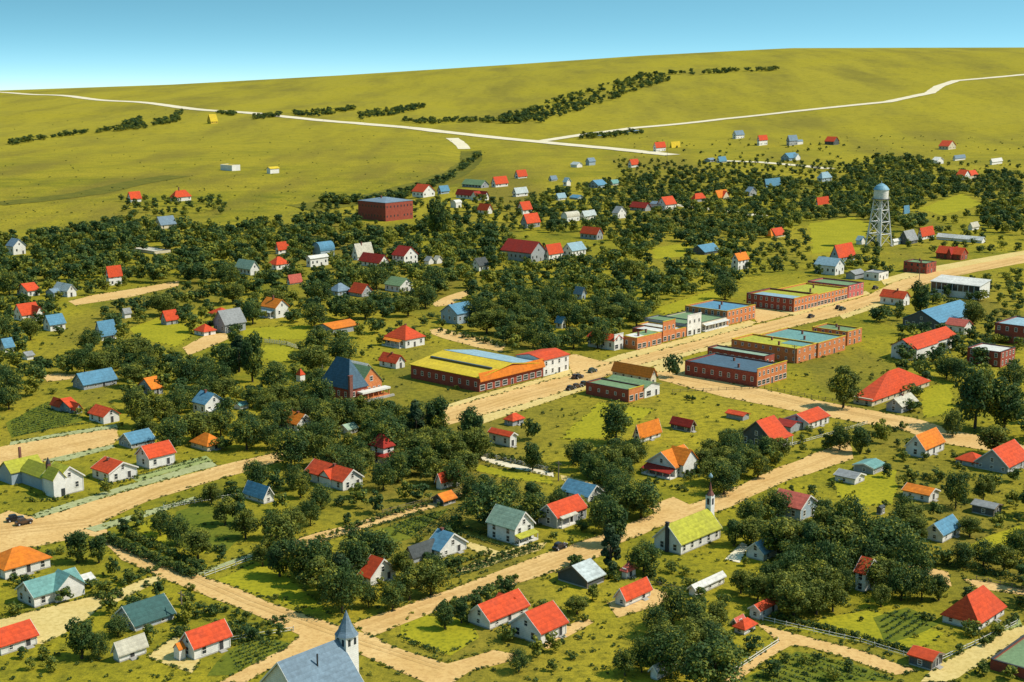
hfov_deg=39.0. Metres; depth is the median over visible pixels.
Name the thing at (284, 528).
tree
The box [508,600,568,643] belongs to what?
house
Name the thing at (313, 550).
tree
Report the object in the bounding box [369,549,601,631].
wheel ruts
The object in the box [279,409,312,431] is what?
house
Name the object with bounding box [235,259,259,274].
house
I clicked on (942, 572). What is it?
field end lane
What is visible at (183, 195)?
house
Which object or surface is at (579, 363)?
store crossing
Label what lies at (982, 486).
tree
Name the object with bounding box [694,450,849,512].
wheel ruts
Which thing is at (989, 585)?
lane
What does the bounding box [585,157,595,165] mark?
shed
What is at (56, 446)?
wheel ruts
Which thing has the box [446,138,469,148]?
field track
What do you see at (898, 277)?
sidewalk
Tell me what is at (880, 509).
outhouse
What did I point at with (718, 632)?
tree
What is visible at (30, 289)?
house
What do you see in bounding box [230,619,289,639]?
hedge
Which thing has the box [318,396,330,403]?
tree
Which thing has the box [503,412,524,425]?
house
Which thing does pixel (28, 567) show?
door
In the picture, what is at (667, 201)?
house
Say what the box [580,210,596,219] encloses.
house
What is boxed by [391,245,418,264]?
house
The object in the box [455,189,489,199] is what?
house
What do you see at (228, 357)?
tree
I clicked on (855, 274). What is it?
shed
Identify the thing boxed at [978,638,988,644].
shrub
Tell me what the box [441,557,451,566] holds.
shrub
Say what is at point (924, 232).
house
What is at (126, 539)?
shrub
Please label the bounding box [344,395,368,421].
tree
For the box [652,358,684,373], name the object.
corner lot
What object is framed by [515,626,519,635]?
window
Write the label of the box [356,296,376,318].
tree
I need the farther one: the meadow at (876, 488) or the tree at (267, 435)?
the tree at (267, 435)
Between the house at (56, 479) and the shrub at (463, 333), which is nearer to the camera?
the house at (56, 479)
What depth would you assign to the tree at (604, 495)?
362.83 m
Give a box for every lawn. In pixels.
[133,456,211,480]
[1002,619,1021,631]
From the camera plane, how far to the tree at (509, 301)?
649.63 m
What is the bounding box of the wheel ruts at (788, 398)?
[666,374,914,422]
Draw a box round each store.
[514,348,569,375]
[586,332,623,350]
[586,378,643,402]
[607,374,660,397]
[611,361,657,381]
[623,329,661,349]
[632,319,674,341]
[637,321,685,338]
[645,312,701,335]
[665,311,728,331]
[685,299,755,324]
[685,352,787,386]
[707,344,774,361]
[731,333,816,363]
[746,288,817,311]
[759,327,845,357]
[777,282,847,305]
[808,277,863,297]
[812,323,861,345]
[864,269,888,280]
[903,258,936,273]
[967,342,1014,366]
[994,316,1023,343]
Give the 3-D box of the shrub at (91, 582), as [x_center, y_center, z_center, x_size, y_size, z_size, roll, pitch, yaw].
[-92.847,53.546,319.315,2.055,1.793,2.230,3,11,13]
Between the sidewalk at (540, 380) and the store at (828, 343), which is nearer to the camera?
the sidewalk at (540, 380)
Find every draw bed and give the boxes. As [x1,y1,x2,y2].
[0,175,187,204]
[288,150,481,211]
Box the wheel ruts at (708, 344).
[450,259,1023,419]
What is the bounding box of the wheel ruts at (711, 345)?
[451,260,1022,420]
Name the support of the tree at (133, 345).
on the ground at (984, 113)
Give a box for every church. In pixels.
[259,611,363,681]
[652,473,722,554]
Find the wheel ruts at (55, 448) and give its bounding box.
[0,436,114,459]
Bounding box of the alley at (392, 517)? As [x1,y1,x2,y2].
[300,492,465,544]
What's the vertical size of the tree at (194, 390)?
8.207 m
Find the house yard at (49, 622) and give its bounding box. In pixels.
[0,596,100,643]
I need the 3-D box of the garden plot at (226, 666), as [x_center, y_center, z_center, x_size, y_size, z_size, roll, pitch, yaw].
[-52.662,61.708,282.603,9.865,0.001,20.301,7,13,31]
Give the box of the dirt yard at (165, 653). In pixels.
[149,636,198,672]
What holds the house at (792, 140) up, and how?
on the ground at (984, 113)
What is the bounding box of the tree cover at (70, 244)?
[0,142,1023,678]
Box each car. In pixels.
[6,514,23,522]
[14,517,32,525]
[552,541,567,550]
[565,385,575,390]
[573,383,581,388]
[574,373,583,378]
[588,367,597,372]
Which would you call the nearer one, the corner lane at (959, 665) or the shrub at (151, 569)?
the corner lane at (959, 665)
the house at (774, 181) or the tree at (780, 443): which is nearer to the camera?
the tree at (780, 443)
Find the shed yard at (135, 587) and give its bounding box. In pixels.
[104,576,161,601]
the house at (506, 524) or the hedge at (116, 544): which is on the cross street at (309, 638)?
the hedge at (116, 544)
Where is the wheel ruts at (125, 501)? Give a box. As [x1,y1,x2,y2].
[0,453,281,528]
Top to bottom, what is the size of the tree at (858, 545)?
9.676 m
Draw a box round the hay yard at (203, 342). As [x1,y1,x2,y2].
[183,333,228,354]
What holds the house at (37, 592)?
on the ground at (984, 113)
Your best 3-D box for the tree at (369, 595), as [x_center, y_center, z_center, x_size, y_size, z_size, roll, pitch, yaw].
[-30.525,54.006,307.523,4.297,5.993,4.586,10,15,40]
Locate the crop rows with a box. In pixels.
[10,402,930,681]
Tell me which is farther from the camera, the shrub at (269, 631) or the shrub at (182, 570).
the shrub at (182, 570)
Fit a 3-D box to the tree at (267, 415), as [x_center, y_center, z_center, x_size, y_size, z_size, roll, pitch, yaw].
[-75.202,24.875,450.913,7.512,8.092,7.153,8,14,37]
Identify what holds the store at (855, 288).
on the ground at (984, 113)
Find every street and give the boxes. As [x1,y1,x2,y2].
[0,428,118,464]
[0,454,289,552]
[105,543,525,681]
[353,443,852,636]
[444,255,1023,425]
[657,371,1023,450]
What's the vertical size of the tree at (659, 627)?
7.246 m
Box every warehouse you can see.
[133,246,170,253]
[901,300,967,329]
[990,635,1023,678]
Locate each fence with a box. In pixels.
[163,494,230,508]
[204,556,251,576]
[230,626,293,639]
[268,339,297,348]
[382,488,459,511]
[483,453,548,469]
[648,578,682,588]
[672,386,846,402]
[736,637,778,667]
[761,615,907,655]
[792,422,866,444]
[942,619,1017,660]
[976,575,1023,589]
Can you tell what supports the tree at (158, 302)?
on the ground at (984, 113)
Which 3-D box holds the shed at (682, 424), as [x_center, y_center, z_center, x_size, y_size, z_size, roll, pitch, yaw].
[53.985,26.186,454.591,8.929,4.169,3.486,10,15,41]
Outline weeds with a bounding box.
[0,104,1023,681]
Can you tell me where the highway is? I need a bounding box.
[0,74,1023,154]
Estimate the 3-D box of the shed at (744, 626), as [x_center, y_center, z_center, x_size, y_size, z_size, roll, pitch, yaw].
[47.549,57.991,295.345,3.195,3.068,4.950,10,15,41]
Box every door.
[25,638,30,645]
[26,564,30,572]
[218,640,223,649]
[387,570,390,578]
[558,626,562,635]
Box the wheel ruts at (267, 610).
[105,541,440,668]
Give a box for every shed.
[22,351,34,359]
[81,572,96,584]
[110,632,148,662]
[121,307,131,317]
[220,164,239,170]
[234,400,249,409]
[266,166,278,173]
[338,422,358,432]
[351,360,370,366]
[424,256,434,263]
[431,489,457,505]
[434,255,441,263]
[450,199,461,207]
[569,194,583,199]
[570,162,581,167]
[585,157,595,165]
[619,561,636,578]
[648,661,682,679]
[669,416,696,432]
[670,141,679,147]
[687,570,726,595]
[704,158,714,161]
[725,409,749,420]
[732,617,757,634]
[747,597,777,619]
[833,468,866,484]
[845,268,863,279]
[852,458,884,474]
[855,236,865,244]
[892,238,900,244]
[901,482,940,502]
[906,645,945,670]
[931,274,990,299]
[932,157,943,163]
[936,233,985,242]
[952,154,965,160]
[967,221,979,229]
[970,498,1003,516]
[990,158,1002,164]
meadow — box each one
[130,318,196,346]
[135,519,207,552]
[216,559,334,612]
[242,324,315,338]
[261,345,293,361]
[400,615,478,655]
[476,464,554,484]
[558,402,653,438]
[652,243,689,258]
[657,290,720,314]
[783,610,943,650]
[808,217,871,253]
[830,470,897,505]
[918,382,954,417]
[919,193,981,214]
[964,525,1019,552]
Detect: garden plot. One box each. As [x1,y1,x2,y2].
[6,401,87,437]
[166,504,256,551]
[207,636,289,675]
[365,508,448,542]
[742,651,897,681]
[873,607,938,641]
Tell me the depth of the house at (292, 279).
745.87 m
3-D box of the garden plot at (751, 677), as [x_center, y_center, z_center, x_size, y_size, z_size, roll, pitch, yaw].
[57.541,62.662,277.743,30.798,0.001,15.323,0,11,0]
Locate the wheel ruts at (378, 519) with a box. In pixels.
[308,493,461,538]
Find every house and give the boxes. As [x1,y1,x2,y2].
[0,337,15,352]
[0,447,84,497]
[0,546,52,579]
[0,619,39,655]
[5,238,25,254]
[13,302,42,320]
[14,567,86,607]
[17,282,39,295]
[42,313,66,330]
[46,282,76,296]
[49,397,83,413]
[71,367,116,389]
[87,404,120,423]
[90,456,138,482]
[95,319,116,340]
[105,265,122,284]
[112,593,175,631]
[117,428,154,448]
[127,191,141,201]
[134,440,176,468]
[137,375,163,393]
[156,215,176,228]
[159,309,178,324]
[170,187,190,200]
[177,618,232,659]
[189,432,223,451]
[192,389,223,414]
[193,324,216,335]
[207,307,224,315]
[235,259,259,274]
[243,480,274,503]
[260,295,288,318]
[268,256,288,269]
[275,241,288,253]
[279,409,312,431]
[286,273,302,284]
[305,458,363,490]
[322,356,394,401]
[331,283,349,295]
[348,282,372,296]
[351,242,373,259]
[358,252,388,265]
[359,554,395,585]
[367,433,398,464]
[378,351,405,368]
[382,324,425,348]
[384,276,412,291]
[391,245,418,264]
[406,527,468,562]
[412,184,434,197]
[434,471,459,489]
[437,185,449,193]
[439,301,475,323]
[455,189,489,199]
[461,179,489,187]
[465,588,530,629]
[472,257,488,270]
[477,203,492,213]
[485,504,538,545]
[487,427,517,447]
[491,176,508,186]
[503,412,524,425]
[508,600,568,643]
[512,187,528,196]
[514,169,527,177]
[517,201,532,213]
[520,212,540,227]
[537,494,586,528]
[545,243,563,259]
[548,175,557,180]
[554,315,566,328]
[555,193,566,199]
[561,478,604,501]
[562,177,571,185]
[563,241,586,255]
[573,286,586,299]
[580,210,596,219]
[580,226,603,239]
[588,179,606,187]
[610,179,618,184]
[612,206,626,218]
[613,576,652,606]
[627,159,638,167]
[629,201,650,210]
[632,418,661,441]
[641,444,698,479]
[649,196,676,209]
[653,141,665,151]
[691,193,705,201]
[693,243,718,254]
[713,189,728,198]
[716,156,726,162]
[729,614,745,624]
[731,251,749,269]
[732,130,744,138]
[739,415,793,444]
[744,538,779,561]
[746,187,757,195]
[757,135,767,145]
[763,177,780,186]
[765,227,784,237]
[776,488,817,520]
[778,406,830,432]
[780,152,799,160]
[786,135,802,145]
[814,256,844,274]
[815,196,829,204]
[817,172,831,181]
[830,242,855,260]
[853,555,876,591]
[879,288,910,305]
[886,392,918,412]
[902,205,909,213]
[904,427,945,457]
[917,226,934,239]
[926,514,959,542]
[940,585,1006,629]
[945,317,972,334]
[954,452,981,466]
[956,169,978,179]
[974,439,1023,473]
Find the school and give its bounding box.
[358,195,412,221]
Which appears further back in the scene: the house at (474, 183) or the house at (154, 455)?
the house at (474, 183)
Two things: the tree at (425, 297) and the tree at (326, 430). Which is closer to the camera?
the tree at (326, 430)
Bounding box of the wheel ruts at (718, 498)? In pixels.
[686,450,846,510]
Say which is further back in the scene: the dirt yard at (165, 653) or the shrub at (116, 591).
the shrub at (116, 591)
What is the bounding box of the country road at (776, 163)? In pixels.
[727,160,833,168]
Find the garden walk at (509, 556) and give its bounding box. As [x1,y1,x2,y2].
[457,542,546,571]
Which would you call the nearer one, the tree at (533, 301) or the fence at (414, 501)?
the fence at (414, 501)
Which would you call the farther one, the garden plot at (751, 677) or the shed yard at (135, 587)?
the shed yard at (135, 587)
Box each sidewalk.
[10,424,117,444]
[31,461,216,517]
[42,445,114,460]
[86,497,195,531]
[448,369,571,407]
[481,385,585,422]
[601,320,755,361]
[641,341,730,366]
[772,291,869,315]
[840,302,883,318]
[881,251,1023,284]
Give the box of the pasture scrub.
[7,102,643,202]
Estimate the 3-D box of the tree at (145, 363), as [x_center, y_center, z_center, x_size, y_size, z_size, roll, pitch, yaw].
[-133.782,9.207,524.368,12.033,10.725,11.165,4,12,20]
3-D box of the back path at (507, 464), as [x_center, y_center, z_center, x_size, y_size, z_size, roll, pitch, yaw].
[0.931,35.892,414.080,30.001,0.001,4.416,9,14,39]
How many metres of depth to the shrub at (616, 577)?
323.09 m
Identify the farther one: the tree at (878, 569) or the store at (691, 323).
the store at (691, 323)
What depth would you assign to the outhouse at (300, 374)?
522.52 m
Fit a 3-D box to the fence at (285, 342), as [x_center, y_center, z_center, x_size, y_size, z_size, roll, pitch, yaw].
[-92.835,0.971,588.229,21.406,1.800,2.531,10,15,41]
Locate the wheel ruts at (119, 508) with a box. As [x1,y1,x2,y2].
[0,457,275,531]
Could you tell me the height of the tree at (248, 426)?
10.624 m
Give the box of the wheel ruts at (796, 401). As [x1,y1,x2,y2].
[662,375,914,423]
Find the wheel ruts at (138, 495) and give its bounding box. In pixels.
[0,453,275,527]
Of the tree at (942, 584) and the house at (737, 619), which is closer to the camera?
the house at (737, 619)
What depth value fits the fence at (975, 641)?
287.88 m
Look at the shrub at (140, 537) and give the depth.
348.30 m
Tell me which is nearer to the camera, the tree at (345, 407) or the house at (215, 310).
the tree at (345, 407)
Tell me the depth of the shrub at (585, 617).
300.18 m
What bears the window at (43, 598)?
in the house at (37, 592)
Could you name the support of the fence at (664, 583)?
on the ground at (984, 113)
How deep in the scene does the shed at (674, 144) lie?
1822.58 m
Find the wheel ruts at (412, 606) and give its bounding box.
[355,544,585,627]
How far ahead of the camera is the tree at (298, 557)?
321.97 m
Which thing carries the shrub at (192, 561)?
on the ground at (984, 113)
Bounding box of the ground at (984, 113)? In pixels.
[0,47,1023,681]
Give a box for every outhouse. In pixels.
[173,641,185,660]
[296,369,304,381]
[876,504,885,514]
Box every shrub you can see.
[88,580,95,586]
[94,590,104,597]
[102,531,114,537]
[108,534,118,544]
[111,587,123,594]
[118,538,130,545]
[118,577,127,585]
[120,541,131,549]
[127,542,137,548]
[129,531,138,537]
[134,543,142,552]
[137,546,147,555]
[138,534,146,542]
[140,568,148,574]
[143,580,149,586]
[145,537,157,546]
[146,541,157,548]
[146,566,153,572]
[152,551,160,557]
[156,543,164,548]
[162,556,172,565]
[165,547,177,556]
[171,549,182,558]
[173,614,180,621]
[178,564,189,574]
[181,617,190,623]
[183,582,195,590]
[187,566,199,574]
[188,558,198,566]
[191,609,202,618]
[192,558,204,567]
[195,600,205,607]
[196,563,206,570]
[211,544,218,549]
[218,544,225,552]
[221,605,229,610]
[231,608,240,614]
[238,637,245,642]
[265,629,272,633]
[271,615,278,622]
[279,614,287,619]
[348,522,354,527]
[354,519,362,526]
[375,512,381,518]
[440,598,453,606]
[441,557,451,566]
[449,566,456,573]
[450,557,458,566]
[450,596,456,605]
[453,557,463,564]
[461,331,466,337]
[465,593,473,601]
[471,589,479,595]
[474,559,482,565]
[476,585,487,594]
[480,336,490,342]
[494,575,506,585]
[497,340,504,346]
[500,550,506,556]
[505,575,514,582]
[506,455,514,460]
[511,573,518,579]
[513,547,519,552]
[516,456,525,463]
[526,543,533,548]
[567,555,580,565]
[567,651,578,659]
[580,614,587,620]
[607,570,617,576]
[613,573,620,580]
[649,569,656,576]
[653,576,666,583]
[674,484,683,489]
[681,469,690,474]
[770,610,778,616]
[778,614,785,619]
[786,614,795,622]
[800,619,808,626]
[808,622,816,626]
[816,622,824,629]
[822,624,833,631]
[837,628,846,634]
[852,630,859,638]
[899,421,908,428]
[925,613,935,620]
[955,461,962,467]
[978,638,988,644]
[984,635,995,642]
[993,627,1002,635]
[1003,619,1010,626]
[1006,616,1017,622]
[1010,612,1019,619]
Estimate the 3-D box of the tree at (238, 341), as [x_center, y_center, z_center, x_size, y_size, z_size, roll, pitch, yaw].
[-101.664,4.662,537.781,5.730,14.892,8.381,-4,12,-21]
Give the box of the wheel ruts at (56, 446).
[0,435,111,458]
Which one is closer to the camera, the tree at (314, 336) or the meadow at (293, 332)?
the tree at (314, 336)
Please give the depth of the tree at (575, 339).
579.27 m
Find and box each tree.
[0,271,24,294]
[0,314,14,337]
[0,363,11,381]
[0,367,23,393]
[0,385,21,409]
[20,317,41,339]
[63,529,89,562]
[64,617,94,658]
[68,345,98,372]
[73,327,101,350]
[87,534,107,562]
[88,630,109,658]
[90,350,119,369]
[99,343,123,364]
[103,613,130,635]
[115,335,150,359]
[116,363,142,383]
[121,386,145,404]
[124,390,156,421]
[127,351,157,371]
[130,414,158,432]
[134,347,159,364]
[145,507,171,535]
[147,395,177,422]
[148,292,179,313]
[152,415,188,445]
[161,514,189,545]
[162,387,193,412]
[170,356,198,384]
[178,411,216,438]
[179,527,211,558]
[186,384,211,402]
[189,370,217,392]
[191,354,216,374]
[193,360,217,380]
[197,482,223,503]
[205,407,235,435]
[207,361,234,380]
[210,377,235,398]
[211,495,237,524]
[214,263,239,284]
[216,342,238,373]
[221,282,245,301]
[227,415,264,449]
[227,508,260,538]
[230,335,243,371]
[236,412,260,422]
[239,385,263,407]
[240,300,265,323]
[240,330,263,381]
[242,458,269,483]
[250,539,272,565]
[253,392,277,412]
[255,419,274,436]
[257,422,283,448]
[258,362,294,387]
[259,401,278,418]
[259,507,282,537]
[260,407,280,427]
[262,288,288,303]
[263,383,289,402]
[263,513,302,554]
[265,538,289,576]
[268,400,293,429]
[268,425,310,467]
[279,397,300,411]
[281,463,306,485]
[282,506,308,528]
[287,381,310,403]
[287,538,308,577]
[288,473,311,497]
[295,555,346,598]
[296,344,332,374]
[296,393,322,417]
[297,422,317,449]
[298,497,321,525]
[300,431,317,457]
[302,300,327,326]
[304,326,333,346]
[304,367,325,391]
[304,538,333,571]
[305,375,335,404]
[307,281,333,305]
[307,406,337,427]
[307,539,336,555]
[308,417,342,447]
[308,482,332,507]
[310,434,338,458]
[312,401,342,422]
[317,444,347,464]
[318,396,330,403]
[318,558,369,612]
[324,551,356,573]
[326,333,358,359]
[326,396,358,424]
[328,441,350,462]
[336,296,360,318]
[337,431,357,446]
[337,451,369,475]
[337,536,374,573]
[342,527,365,550]
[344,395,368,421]
[346,436,370,461]
[348,447,375,468]
[351,406,377,426]
[352,431,372,449]
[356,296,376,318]
[359,408,394,432]
[359,581,378,606]
[360,396,391,410]
[360,527,402,558]
[362,265,390,288]
[363,421,380,435]
[366,417,405,448]
[368,460,398,489]
[375,404,397,417]
[377,579,405,610]
[382,452,414,481]
[385,414,411,443]
[389,550,414,575]
[390,446,412,471]
[391,403,410,424]
[392,566,426,600]
[396,295,418,316]
[397,433,433,456]
[398,405,426,429]
[400,430,414,453]
[406,399,426,432]
[408,444,440,472]
[411,425,439,446]
[413,285,437,307]
[414,558,452,594]
[419,266,447,285]
[419,455,449,484]
[422,552,448,568]
[424,395,449,433]
[426,197,446,233]
[432,432,458,456]
[432,432,469,464]
[435,602,453,628]
[437,426,456,435]
[443,458,466,487]
[446,450,479,471]
[452,595,470,622]
[456,405,484,431]
[456,479,521,525]
[457,431,471,448]
[457,472,482,497]
[463,426,494,459]
[464,294,492,316]
[470,308,498,333]
[477,477,497,496]
[484,301,505,312]
[490,308,514,328]
[496,476,520,505]
[498,290,524,313]
[503,313,530,333]
[503,323,528,341]
[507,647,531,671]
[509,301,534,324]
[515,490,549,520]
[519,287,542,304]
[519,322,544,346]
[521,294,541,308]
[522,481,542,496]
[523,441,542,470]
[524,307,550,323]
[531,329,560,349]
[539,285,560,307]
[541,278,567,295]
[544,299,563,322]
[544,486,566,502]
[556,288,577,305]
[557,301,579,326]
[563,326,587,348]
[563,441,579,463]
[563,594,588,613]
[569,439,594,467]
[570,304,594,327]
[578,454,595,477]
[579,452,608,484]
[583,294,608,316]
[583,319,610,348]
[587,494,621,532]
[593,491,619,515]
[595,446,622,464]
[597,304,622,324]
[598,399,633,440]
[598,462,620,483]
[599,466,635,486]
[600,472,634,495]
[600,523,621,569]
[601,499,628,538]
[609,484,638,515]
[610,436,629,449]
[611,291,634,312]
[611,647,637,675]
[612,456,635,481]
[616,443,642,470]
[619,259,643,280]
[621,301,650,326]
[621,479,662,517]
[625,539,663,573]
[628,436,648,461]
[628,633,654,671]
[640,602,673,635]
[644,620,675,645]
[645,625,697,678]
[657,582,689,626]
[672,622,709,659]
[677,610,721,629]
[679,635,750,681]
[680,600,712,620]
[686,593,706,611]
[694,447,714,467]
[698,455,733,480]
[700,439,724,451]
[701,625,741,656]
[702,620,723,639]
[707,460,740,494]
[707,599,729,626]
[711,274,741,299]
[711,446,736,460]
[717,428,742,451]
[718,427,744,445]
[724,518,743,545]
[725,451,752,475]
[728,568,751,593]
[731,445,756,469]
[735,498,766,519]
[737,440,761,452]
[738,516,762,544]
[742,571,767,600]
[746,452,772,477]
[753,559,781,590]
[755,435,778,457]
[757,517,805,556]
[758,486,792,516]
[763,571,802,600]
[768,436,791,457]
[772,550,813,574]
[773,582,817,616]
[775,538,809,562]
[783,563,822,586]
[789,541,817,562]
[797,521,828,557]
[801,577,833,614]
[802,518,823,526]
[806,559,845,590]
[809,537,854,574]
[810,496,835,517]
[811,506,833,532]
[816,515,860,555]
[819,541,856,572]
[821,579,850,611]
[826,365,863,407]
[826,493,869,535]
[827,421,853,449]
[838,567,859,591]
[843,534,881,568]
[850,512,891,543]
[851,425,871,451]
[861,554,897,587]
[865,516,923,559]
[871,583,891,606]
[876,544,901,577]
[878,511,904,529]
[881,560,920,600]
[890,532,939,574]
[891,492,918,520]
[896,501,926,527]
[903,514,928,538]
[906,565,938,600]
[910,280,929,311]
[931,574,949,600]
[935,354,956,378]
[940,469,971,507]
[941,409,964,436]
[947,358,968,381]
[950,540,977,566]
[951,362,1000,428]
[956,515,981,536]
[962,299,987,325]
[968,538,997,565]
[972,475,996,499]
[976,424,1010,449]
[986,376,1022,429]
[988,543,1021,572]
[995,362,1023,385]
[1001,528,1023,557]
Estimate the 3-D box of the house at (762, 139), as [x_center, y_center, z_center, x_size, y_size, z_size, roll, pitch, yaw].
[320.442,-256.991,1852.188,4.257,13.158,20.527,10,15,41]
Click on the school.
(381, 208)
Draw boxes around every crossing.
[569,354,613,373]
[755,307,790,322]
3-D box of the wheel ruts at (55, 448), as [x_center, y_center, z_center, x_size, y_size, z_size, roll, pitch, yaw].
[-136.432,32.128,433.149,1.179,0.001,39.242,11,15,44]
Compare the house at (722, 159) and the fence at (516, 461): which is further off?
the house at (722, 159)
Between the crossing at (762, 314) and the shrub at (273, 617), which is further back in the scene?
the crossing at (762, 314)
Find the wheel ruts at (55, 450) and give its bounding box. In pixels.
[0,437,116,461]
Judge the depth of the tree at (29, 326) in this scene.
596.95 m
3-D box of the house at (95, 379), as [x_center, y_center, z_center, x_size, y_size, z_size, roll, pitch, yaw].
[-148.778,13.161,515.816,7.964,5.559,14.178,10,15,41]
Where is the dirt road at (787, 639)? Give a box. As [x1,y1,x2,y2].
[727,624,916,680]
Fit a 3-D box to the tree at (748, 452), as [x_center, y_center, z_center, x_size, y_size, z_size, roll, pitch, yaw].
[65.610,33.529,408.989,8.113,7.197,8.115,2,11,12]
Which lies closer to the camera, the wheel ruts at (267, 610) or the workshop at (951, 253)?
the wheel ruts at (267, 610)
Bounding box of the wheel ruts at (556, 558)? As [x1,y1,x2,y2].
[362,545,591,626]
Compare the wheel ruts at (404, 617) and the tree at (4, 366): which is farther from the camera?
the tree at (4, 366)
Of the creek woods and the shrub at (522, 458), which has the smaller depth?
the shrub at (522, 458)
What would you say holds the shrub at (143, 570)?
on the ground at (984, 113)
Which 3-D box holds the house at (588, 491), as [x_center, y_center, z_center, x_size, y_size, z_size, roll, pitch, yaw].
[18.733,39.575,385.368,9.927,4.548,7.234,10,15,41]
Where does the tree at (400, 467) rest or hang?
on the ground at (984, 113)
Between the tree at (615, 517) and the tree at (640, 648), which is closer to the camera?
the tree at (640, 648)
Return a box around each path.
[466,542,503,556]
[481,456,553,476]
[545,619,592,648]
[560,475,606,491]
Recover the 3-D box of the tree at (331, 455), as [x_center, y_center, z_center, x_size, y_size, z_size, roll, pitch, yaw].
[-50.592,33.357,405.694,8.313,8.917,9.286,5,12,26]
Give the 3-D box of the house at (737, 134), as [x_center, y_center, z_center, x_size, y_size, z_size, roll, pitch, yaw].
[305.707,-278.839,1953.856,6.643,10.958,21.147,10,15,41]
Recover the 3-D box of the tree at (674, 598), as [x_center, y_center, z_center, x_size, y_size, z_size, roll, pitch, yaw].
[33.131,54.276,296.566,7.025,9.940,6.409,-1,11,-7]
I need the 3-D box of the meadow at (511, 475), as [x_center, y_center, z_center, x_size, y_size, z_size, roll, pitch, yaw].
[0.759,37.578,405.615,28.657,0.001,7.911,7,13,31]
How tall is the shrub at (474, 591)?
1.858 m
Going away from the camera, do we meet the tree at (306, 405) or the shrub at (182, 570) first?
the shrub at (182, 570)
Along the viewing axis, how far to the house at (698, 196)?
1170.38 m
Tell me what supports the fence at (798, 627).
on the ground at (984, 113)
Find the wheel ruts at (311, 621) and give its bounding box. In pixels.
[196,575,445,666]
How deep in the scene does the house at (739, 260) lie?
798.09 m
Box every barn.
[207,114,217,123]
[213,307,246,332]
[312,241,334,255]
[500,238,546,261]
[555,558,606,588]
[561,211,579,221]
[825,136,838,144]
[853,368,930,405]
[899,229,918,243]
[938,140,956,149]
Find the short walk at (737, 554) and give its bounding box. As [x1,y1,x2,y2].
[726,543,747,562]
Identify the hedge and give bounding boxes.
[14,421,95,435]
[103,533,199,578]
[121,528,207,567]
[162,490,235,506]
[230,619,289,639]
[231,614,272,644]
[306,511,421,542]
[381,490,461,513]
[403,637,447,654]
[409,513,508,548]
[417,509,518,543]
[447,545,544,577]
[484,451,556,469]
[681,471,706,479]
[776,610,908,650]
[928,553,1020,580]
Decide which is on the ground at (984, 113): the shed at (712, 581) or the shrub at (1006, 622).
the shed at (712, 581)
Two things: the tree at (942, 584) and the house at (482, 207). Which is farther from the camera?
the house at (482, 207)
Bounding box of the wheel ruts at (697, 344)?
[446,258,1020,417]
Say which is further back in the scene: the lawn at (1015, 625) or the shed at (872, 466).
the shed at (872, 466)
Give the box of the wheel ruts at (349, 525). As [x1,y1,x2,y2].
[299,502,430,539]
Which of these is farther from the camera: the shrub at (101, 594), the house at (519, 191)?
the house at (519, 191)
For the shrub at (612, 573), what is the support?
on the ground at (984, 113)
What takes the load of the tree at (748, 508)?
on the ground at (984, 113)
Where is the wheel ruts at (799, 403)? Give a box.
[661,375,913,424]
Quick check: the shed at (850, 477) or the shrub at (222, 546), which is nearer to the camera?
the shrub at (222, 546)
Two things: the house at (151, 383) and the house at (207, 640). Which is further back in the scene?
the house at (151, 383)
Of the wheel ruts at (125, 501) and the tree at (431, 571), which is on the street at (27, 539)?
the wheel ruts at (125, 501)
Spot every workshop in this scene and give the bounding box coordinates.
[305,253,328,266]
[891,326,955,359]
[935,245,968,259]
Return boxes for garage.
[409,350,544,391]
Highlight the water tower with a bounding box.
[865,182,891,245]
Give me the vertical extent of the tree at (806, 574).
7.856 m
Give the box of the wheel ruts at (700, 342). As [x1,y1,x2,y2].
[446,258,1016,414]
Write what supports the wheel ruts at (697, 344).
on the street at (553, 381)
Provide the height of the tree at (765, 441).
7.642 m
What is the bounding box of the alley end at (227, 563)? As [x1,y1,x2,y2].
[198,553,251,574]
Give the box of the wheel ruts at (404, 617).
[365,547,595,631]
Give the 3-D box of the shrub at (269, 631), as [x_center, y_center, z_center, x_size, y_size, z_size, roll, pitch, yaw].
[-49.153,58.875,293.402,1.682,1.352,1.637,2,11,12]
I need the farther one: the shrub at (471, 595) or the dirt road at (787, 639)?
the shrub at (471, 595)
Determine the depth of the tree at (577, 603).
302.93 m
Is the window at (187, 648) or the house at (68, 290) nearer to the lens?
the window at (187, 648)
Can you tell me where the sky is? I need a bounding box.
[0,0,1023,89]
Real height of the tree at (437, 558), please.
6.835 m
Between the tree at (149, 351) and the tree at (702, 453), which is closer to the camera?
the tree at (702, 453)
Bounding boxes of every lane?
[44,373,75,381]
[69,281,178,304]
[430,328,505,351]
[433,291,467,306]
[895,281,915,290]
[921,626,1023,681]
[928,569,950,585]
[962,578,1023,594]
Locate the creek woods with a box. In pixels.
[496,66,779,122]
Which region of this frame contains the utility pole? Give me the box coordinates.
[178,591,183,619]
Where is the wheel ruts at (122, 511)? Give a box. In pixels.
[0,458,276,534]
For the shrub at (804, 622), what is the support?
on the ground at (984, 113)
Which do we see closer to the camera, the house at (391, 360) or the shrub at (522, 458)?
the shrub at (522, 458)
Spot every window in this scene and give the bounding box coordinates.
[40,560,44,567]
[41,595,45,603]
[185,646,188,654]
[201,646,206,654]
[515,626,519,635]
[857,582,862,590]
[858,574,862,580]
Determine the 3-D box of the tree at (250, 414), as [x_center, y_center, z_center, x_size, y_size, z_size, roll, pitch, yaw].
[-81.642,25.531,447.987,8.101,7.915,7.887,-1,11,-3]
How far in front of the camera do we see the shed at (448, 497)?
379.01 m

